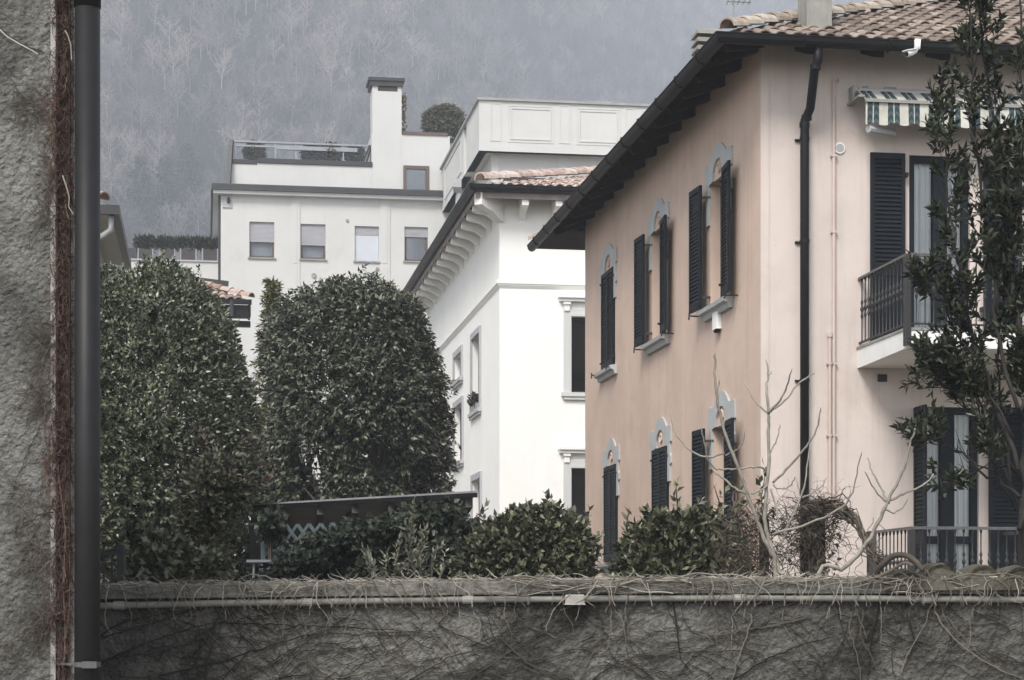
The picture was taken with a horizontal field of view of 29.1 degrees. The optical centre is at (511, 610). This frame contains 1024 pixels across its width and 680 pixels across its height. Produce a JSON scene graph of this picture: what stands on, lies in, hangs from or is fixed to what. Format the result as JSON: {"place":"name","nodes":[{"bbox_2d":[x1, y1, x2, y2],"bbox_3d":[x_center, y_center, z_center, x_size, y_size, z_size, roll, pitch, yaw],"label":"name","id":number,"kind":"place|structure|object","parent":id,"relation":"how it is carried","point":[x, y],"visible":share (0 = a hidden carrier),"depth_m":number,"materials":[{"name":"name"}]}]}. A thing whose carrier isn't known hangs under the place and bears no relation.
{"place":"outdoors","nodes":[
{"label":"outdoors","id":0,"kind":"place"},
{"bbox_2d":[100,191,130,582],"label":"cream house","id":1,"kind":"structure","parent":0,"point":[114,248],"depth_m":33.98,"materials":[{"name":"paint"}]},
{"bbox_2d":[125,248,217,302],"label":"terrace building","id":2,"kind":"structure","parent":0,"point":[208,269],"depth_m":79.44,"materials":[{"name":"white paint"}]},
{"bbox_2d":[138,248,153,258],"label":"planter trough","id":3,"kind":"object","parent":2,"relation":"on","point":[141,252],"visible":0.73,"depth_m":79.22,"materials":[{"name":"metal"}]},
{"bbox_2d":[131,233,157,252],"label":"hedge plant","id":4,"kind":"object","parent":3,"relation":"in","point":[145,241],"visible":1,"depth_m":79.28,"materials":[{"name":"green plant"}]},
{"bbox_2d":[159,248,175,259],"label":"planter trough","id":5,"kind":"object","parent":2,"relation":"on","point":[169,253],"visible":0.61,"depth_m":79.37,"materials":[{"name":"metal"}]},
{"bbox_2d":[153,233,178,252],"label":"hedge plant","id":6,"kind":"object","parent":5,"relation":"in","point":[168,242],"visible":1,"depth_m":79.42,"materials":[{"name":"green plant"}]},
{"bbox_2d":[180,248,196,259],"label":"planter trough","id":7,"kind":"object","parent":2,"relation":"on","point":[188,254],"visible":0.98,"depth_m":79.48,"materials":[{"name":"metal"}]},
{"bbox_2d":[174,233,200,250],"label":"hedge plant","id":8,"kind":"object","parent":7,"relation":"in","point":[188,242],"visible":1,"depth_m":79.52,"materials":[{"name":"green plant"}]},
{"bbox_2d":[202,248,217,260],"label":"planter trough","id":9,"kind":"object","parent":2,"relation":"on","point":[210,254],"visible":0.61,"depth_m":79.62,"materials":[{"name":"metal"}]},
{"bbox_2d":[195,234,217,252],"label":"hedge plant","id":10,"kind":"object","parent":9,"relation":"in","point":[206,242],"visible":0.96,"depth_m":79.64,"materials":[{"name":"green plant"}]},
{"bbox_2d":[105,275,254,578],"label":"house","id":11,"kind":"structure","parent":0,"point":[242,310],"depth_m":50.16,"materials":[{"name":"paint"}]},
{"bbox_2d":[210,77,650,551],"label":"apartment building","id":12,"kind":"structure","parent":0,"point":[385,207],"depth_m":78.50,"materials":[{"name":"white paint"}]},
{"bbox_2d":[242,139,266,159],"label":"potted shrub","id":13,"kind":"object","parent":12,"relation":"on","point":[249,153],"visible":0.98,"depth_m":79.04,"materials":[{"name":"green plant"}]},
{"bbox_2d":[248,222,275,258],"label":"window","id":14,"kind":"structure","parent":12,"relation":"in","point":[261,235],"depth_m":78.36,"materials":[{"name":"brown wood"}]},
{"bbox_2d":[299,142,321,159],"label":"potted shrub","id":15,"kind":"object","parent":12,"relation":"on","point":[308,155],"visible":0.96,"depth_m":79.39,"materials":[{"name":"green plant"}]},
{"bbox_2d":[299,224,326,260],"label":"window","id":16,"kind":"structure","parent":12,"relation":"in","point":[312,236],"depth_m":78.66,"materials":[{"name":"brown wood"}]},
{"bbox_2d":[318,141,344,160],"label":"potted shrub","id":17,"kind":"object","parent":12,"relation":"on","point":[334,156],"visible":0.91,"depth_m":79.48,"materials":[{"name":"green plant"}]},
{"bbox_2d":[344,143,365,161],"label":"potted shrub","id":18,"kind":"object","parent":12,"relation":"on","point":[359,154],"visible":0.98,"depth_m":79.68,"materials":[{"name":"green plant"}]},
{"bbox_2d":[353,226,380,262],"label":"window","id":19,"kind":"structure","parent":12,"relation":"in","point":[366,238],"depth_m":78.97,"materials":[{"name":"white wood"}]},
{"bbox_2d":[402,92,407,130],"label":"roof creeper","id":20,"kind":"object","parent":12,"relation":"on","point":[404,99],"visible":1,"depth_m":79.77,"materials":[{"name":"green plant"}]},
{"bbox_2d":[403,227,427,262],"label":"window","id":21,"kind":"structure","parent":12,"relation":"in","point":[415,239],"depth_m":79.34,"materials":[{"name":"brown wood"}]},
{"bbox_2d":[403,165,428,189],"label":"window","id":22,"kind":"structure","parent":12,"relation":"in","point":[414,177],"depth_m":79.69,"materials":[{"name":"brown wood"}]},
{"bbox_2d":[419,103,466,143],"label":"roof shrub","id":23,"kind":"object","parent":12,"relation":"on","point":[445,112],"visible":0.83,"depth_m":81.85,"materials":[{"name":"green plant"}]},
{"bbox_2d":[100,0,930,316],"bbox_3d":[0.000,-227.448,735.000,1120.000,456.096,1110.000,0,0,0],"label":"hill","id":24,"kind":"structure","parent":0,"point":[358,62],"depth_m":546.51,"materials":[{"name":"grey plant"}]},
{"bbox_2d":[100,194,126,235],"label":"hill conifer","id":25,"kind":"object","parent":24,"relation":"on","point":[113,200],"visible":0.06,"depth_m":394.43,"materials":[{"name":"grey plant"}]},
{"bbox_2d":[122,155,167,235],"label":"hill conifer","id":26,"kind":"object","parent":24,"relation":"on","point":[141,184],"visible":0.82,"depth_m":411.14,"materials":[{"name":"grey plant"}]},
{"bbox_2d":[148,154,190,229],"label":"hill conifer","id":27,"kind":"object","parent":24,"relation":"on","point":[168,193],"visible":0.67,"depth_m":420.15,"materials":[{"name":"grey plant"}]},
{"bbox_2d":[100,0,847,275],"bbox_3d":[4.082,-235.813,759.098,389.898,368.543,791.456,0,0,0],"label":"hillside wood","id":28,"kind":"object","parent":24,"relation":"on","point":[503,54],"visible":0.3,"depth_m":541.13,"materials":[{"name":"grey plant"}]},
{"bbox_2d":[527,0,1023,579],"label":"pink house","id":29,"kind":"structure","parent":0,"point":[745,202],"depth_m":23.36,"materials":[{"name":"paint"}]},
{"bbox_2d":[591,243,617,382],"bbox_3d":[1.611,-4.795,31.615,0.485,2.150,1.320,0,0,-9],"label":"window","id":30,"kind":"structure","parent":29,"relation":"in","point":[609,368],"depth_m":31.54,"materials":[{"name":"blue paint"}]},
{"bbox_2d":[593,438,619,571],"bbox_3d":[1.643,-1.680,31.407,0.485,2.120,1.320,0,0,-9],"label":"window","id":31,"kind":"structure","parent":29,"relation":"in","point":[611,474],"depth_m":31.36,"materials":[{"name":"blue paint"}]},
{"bbox_2d":[633,198,673,354],"bbox_3d":[2.152,-4.795,28.137,0.485,2.150,1.902,0,0,-9],"label":"window","id":32,"kind":"structure","parent":29,"relation":"in","point":[663,339],"depth_m":28.48,"materials":[{"name":"black paint"}]},
{"bbox_2d":[650,417,671,509],"bbox_3d":[2.240,-1.745,27.998,0.354,1.990,1.280,0,0,-9],"label":"window","id":33,"kind":"structure","parent":29,"relation":"in","point":[661,458],"depth_m":27.92,"materials":[{"name":"blue paint"}]},
{"bbox_2d":[688,143,737,321],"bbox_3d":[2.663,-4.795,24.846,0.485,2.150,1.902,0,0,-9],"label":"window","id":34,"kind":"structure","parent":29,"relation":"in","point":[725,302],"depth_m":25.12,"materials":[{"name":"black paint"}]},
{"bbox_2d":[692,391,735,523],"bbox_3d":[2.562,-1.755,24.669,0.163,1.970,1.903,0,0,-9],"label":"window","id":35,"kind":"structure","parent":29,"relation":"in","point":[698,463],"depth_m":25.02,"materials":[{"name":"black paint"}]},
{"bbox_2d":[726,0,750,29],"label":"television antenna","id":36,"kind":"object","parent":29,"relation":"on","point":[743,2],"visible":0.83,"depth_m":27.01,"materials":[{"name":"metal"}]},
{"bbox_2d":[902,39,920,56],"bbox_3d":[4.545,-6.396,22.467,0.234,0.223,0.090,0,0,-31],"label":"security camera","id":37,"kind":"object","parent":29,"relation":"attached to","point":[913,51],"visible":1,"depth_m":22.47,"materials":[{"name":"white paint"}]},
{"bbox_2d":[870,152,1021,340],"bbox_3d":[5.113,-4.218,23.377,1.867,2.306,0.243,0,0,-9],"label":"balcony door","id":38,"kind":"structure","parent":29,"relation":"in","point":[888,175],"depth_m":23.32,"materials":[{"name":"black paint"}]},
{"bbox_2d":[913,404,1023,573],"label":"balcony door","id":39,"kind":"structure","parent":29,"relation":"in","point":[959,509],"depth_m":23.40,"materials":[{"name":"black paint"}]},
{"bbox_3d":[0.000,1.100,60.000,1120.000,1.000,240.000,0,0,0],"label":"ground","id":40,"kind":"structure","parent":0,"visible":0},
{"bbox_2d":[0,0,100,679],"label":"plastered building","id":41,"kind":"structure","parent":40,"relation":"on","point":[22,282],"depth_m":9.47,"materials":[{"name":"paint"}]},
{"bbox_2d":[0,0,73,679],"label":"dead creeper","id":42,"kind":"object","parent":41,"relation":"attached to","point":[65,539],"visible":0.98,"depth_m":9.46,"materials":[{"name":"grey plant"}]},
{"bbox_2d":[100,545,125,583],"bbox_3d":[-3.148,0.058,14.500,0.626,1.083,0.050,0,0,0],"label":"garden railing","id":43,"kind":"object","parent":40,"relation":"on","point":[120,552],"visible":0.29,"depth_m":14.47,"materials":[{"name":"grey metal"}]},
{"bbox_2d":[118,513,234,583],"bbox_3d":[-2.667,-0.447,15.626,0.841,0.644,0.644,0,0,-33],"label":"shrub","id":44,"kind":"object","parent":40,"relation":"on","point":[150,553],"visible":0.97,"depth_m":15.50,"materials":[{"name":"green plant"}]},
{"bbox_2d":[100,249,267,582],"bbox_3d":[-4.098,-1.570,21.530,2.950,4.739,2.998,0,0,0],"label":"clipped tree","id":45,"kind":"object","parent":40,"relation":"on","point":[195,319],"visible":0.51,"depth_m":20.61,"materials":[{"name":"green plant"}]},
{"bbox_2d":[101,511,280,583],"bbox_3d":[-3.989,-0.356,25.441,2.751,1.921,1.529,0,0,0],"label":"back hedge","id":46,"kind":"object","parent":40,"relation":"on","point":[242,566],"visible":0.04,"depth_m":25.06,"materials":[{"name":"green plant"}]},
{"bbox_2d":[157,423,273,583],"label":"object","id":47,"kind":"object","parent":40,"relation":"on","point":[215,493],"visible":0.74,"depth_m":17.45,"materials":[{"name":"green plant"}]},
{"bbox_2d":[246,560,274,582],"bbox_3d":[-2.404,0.058,19.000,0.235,1.084,0.500,0,0,0],"label":"garden table","id":48,"kind":"object","parent":40,"relation":"on","point":[257,561],"visible":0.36,"depth_m":18.79,"materials":[{"name":"metal"}]},
{"bbox_2d":[248,504,288,559],"bbox_3d":[-2.525,-0.261,20.778,0.404,1.731,0.802,0,0,23],"label":"potted plant","id":49,"kind":"object","parent":40,"relation":"on","point":[268,524],"visible":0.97,"depth_m":20.70,"materials":[{"name":"green plant"}]},
{"bbox_2d":[239,276,306,571],"bbox_3d":[-4.146,-2.434,34.018,1.748,6.667,1.726,0,0,-18],"label":"golden conifer","id":50,"kind":"object","parent":40,"relation":"on","point":[269,297],"visible":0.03,"depth_m":33.90,"materials":[{"name":"green plant"}]},
{"bbox_2d":[251,263,461,502],"bbox_3d":[-2.297,-2.099,29.116,3.108,5.798,3.025,0,0,0],"label":"clipped tree","id":51,"kind":"object","parent":40,"relation":"on","point":[332,318],"visible":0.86,"depth_m":28.20,"materials":[{"name":"green plant"}]},
{"bbox_2d":[249,491,477,582],"bbox_3d":[-1.819,-0.295,22.430,2.334,1.790,6.245,0,0,-7],"label":"pergola","id":52,"kind":"object","parent":40,"relation":"on","point":[325,512],"visible":0.27,"depth_m":21.43,"materials":[{"name":"grey metal"}]},
{"bbox_2d":[261,521,370,580],"bbox_3d":[-1.974,-0.224,20.450,1.805,1.372,0.070,0,0,39],"label":"lattice trellis","id":53,"kind":"object","parent":52,"relation":"attached to","point":[264,552],"visible":0.15,"depth_m":20.74,"materials":[{"name":"teal paint"}]},
{"bbox_2d":[251,495,480,582],"bbox_3d":[-1.327,-0.239,18.553,2.310,1.694,1.689,0,0,0],"label":"bush","id":54,"kind":"object","parent":40,"relation":"on","point":[324,554],"visible":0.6,"depth_m":18.04,"materials":[{"name":"green plant"}]},
{"bbox_2d":[360,492,448,581],"bbox_3d":[-0.730,-0.500,13.585,0.618,0.614,0.522,0,0,0],"label":"silvery sprig","id":55,"kind":"object","parent":40,"relation":"on","point":[411,558],"visible":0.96,"depth_m":13.52,"materials":[{"name":"green plant"}]},
{"bbox_2d":[403,166,595,522],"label":"white villa","id":56,"kind":"object","parent":40,"relation":"on","point":[505,311],"visible":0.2,"depth_m":44.21,"materials":[{"name":"paint"}]},
{"bbox_2d":[450,344,462,390],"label":"window","id":57,"kind":"structure","parent":56,"relation":"in","point":[459,380],"depth_m":51.04,"materials":[{"name":"grey stone"}]},
{"bbox_2d":[452,396,463,469],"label":"window","id":58,"kind":"structure","parent":56,"relation":"in","point":[460,400],"depth_m":50.17,"materials":[{"name":"grey stone"}]},
{"bbox_2d":[467,391,478,412],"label":"sill plant","id":59,"kind":"object","parent":56,"relation":"on","point":[473,403],"visible":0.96,"depth_m":47.45,"materials":[{"name":"green plant"}]},
{"bbox_2d":[467,325,481,420],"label":"window","id":60,"kind":"structure","parent":56,"relation":"in","point":[476,412],"depth_m":47.58,"materials":[{"name":"grey stone"}]},
{"bbox_2d":[470,471,481,522],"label":"window","id":61,"kind":"structure","parent":56,"relation":"in","point":[478,475],"depth_m":46.89,"materials":[{"name":"grey stone"}]},
{"bbox_2d":[558,294,584,399],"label":"window","id":62,"kind":"structure","parent":56,"relation":"in","point":[573,328],"depth_m":44.21,"materials":[{"name":"grey stone"}]},
{"bbox_2d":[558,447,584,518],"bbox_3d":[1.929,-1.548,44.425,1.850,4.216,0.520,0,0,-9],"label":"window","id":63,"kind":"structure","parent":56,"relation":"in","point":[573,479],"depth_m":44.22,"materials":[{"name":"grey stone"}]},
{"bbox_2d":[446,489,606,579],"bbox_3d":[0.121,-0.103,16.012,1.324,1.805,0.734,0,0,0],"label":"round shrub","id":64,"kind":"object","parent":40,"relation":"on","point":[545,537],"visible":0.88,"depth_m":15.83,"materials":[{"name":"green plant"}]},
{"bbox_2d":[100,563,1023,679],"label":"boundary wall","id":65,"kind":"structure","parent":40,"relation":"on","point":[129,665],"depth_m":11.00,"materials":[{"name":"concrete"}]},
{"bbox_2d":[100,595,1023,679],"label":"dead creeper","id":66,"kind":"object","parent":65,"relation":"attached to","point":[270,645],"visible":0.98,"depth_m":10.99,"materials":[{"name":"grey plant"}]},
{"bbox_2d":[100,563,1023,679],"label":"dead creeper","id":67,"kind":"object","parent":65,"relation":"attached to","point":[503,578],"visible":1,"depth_m":10.93,"materials":[{"name":"brown plant"}]},
{"bbox_2d":[870,552,924,579],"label":"fallen stem","id":68,"kind":"object","parent":65,"relation":"on","point":[884,562],"visible":0.97,"depth_m":10.91,"materials":[{"name":"brown wood"}]},
{"bbox_2d":[604,458,766,579],"bbox_3d":[1.361,-0.206,15.388,1.298,2.012,0.686,0,0,0],"label":"leafy shrub","id":69,"kind":"object","parent":40,"relation":"on","point":[656,541],"visible":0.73,"depth_m":15.23,"materials":[{"name":"green plant"}]},
{"bbox_2d":[670,352,861,577],"bbox_3d":[1.661,-0.536,12.975,1.217,2.289,0.354,0,0,0],"label":"fig tree","id":70,"kind":"object","parent":40,"relation":"on","point":[767,541],"visible":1,"depth_m":12.98,"materials":[{"name":"grey plant"}]},
{"bbox_2d":[731,505,885,578],"bbox_3d":[1.978,-0.058,13.239,1.035,1.315,0.113,0,0,0],"label":"wire fence","id":71,"kind":"object","parent":40,"relation":"on","point":[871,565],"visible":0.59,"depth_m":13.21,"materials":[{"name":"grey metal"}]},
{"bbox_2d":[697,475,883,576],"bbox_3d":[2.017,-0.449,13.007,1.516,0.939,1.016,0,0,39],"label":"dry creeper","id":72,"kind":"object","parent":71,"relation":"attached to","point":[846,514],"visible":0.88,"depth_m":13.14,"materials":[{"name":"brown plant"}]},
{"bbox_2d":[815,428,933,576],"bbox_3d":[2.313,-0.276,12.613,0.776,1.753,0.272,0,0,7],"label":"fig tree","id":73,"kind":"object","parent":40,"relation":"on","point":[858,553],"visible":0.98,"depth_m":12.56,"materials":[{"name":"grey plant"}]},
{"bbox_2d":[889,0,1023,566],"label":"bay tree","id":74,"kind":"object","parent":40,"relation":"on","point":[938,361],"visible":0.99,"depth_m":13.93,"materials":[{"name":"green plant"}]}
]}

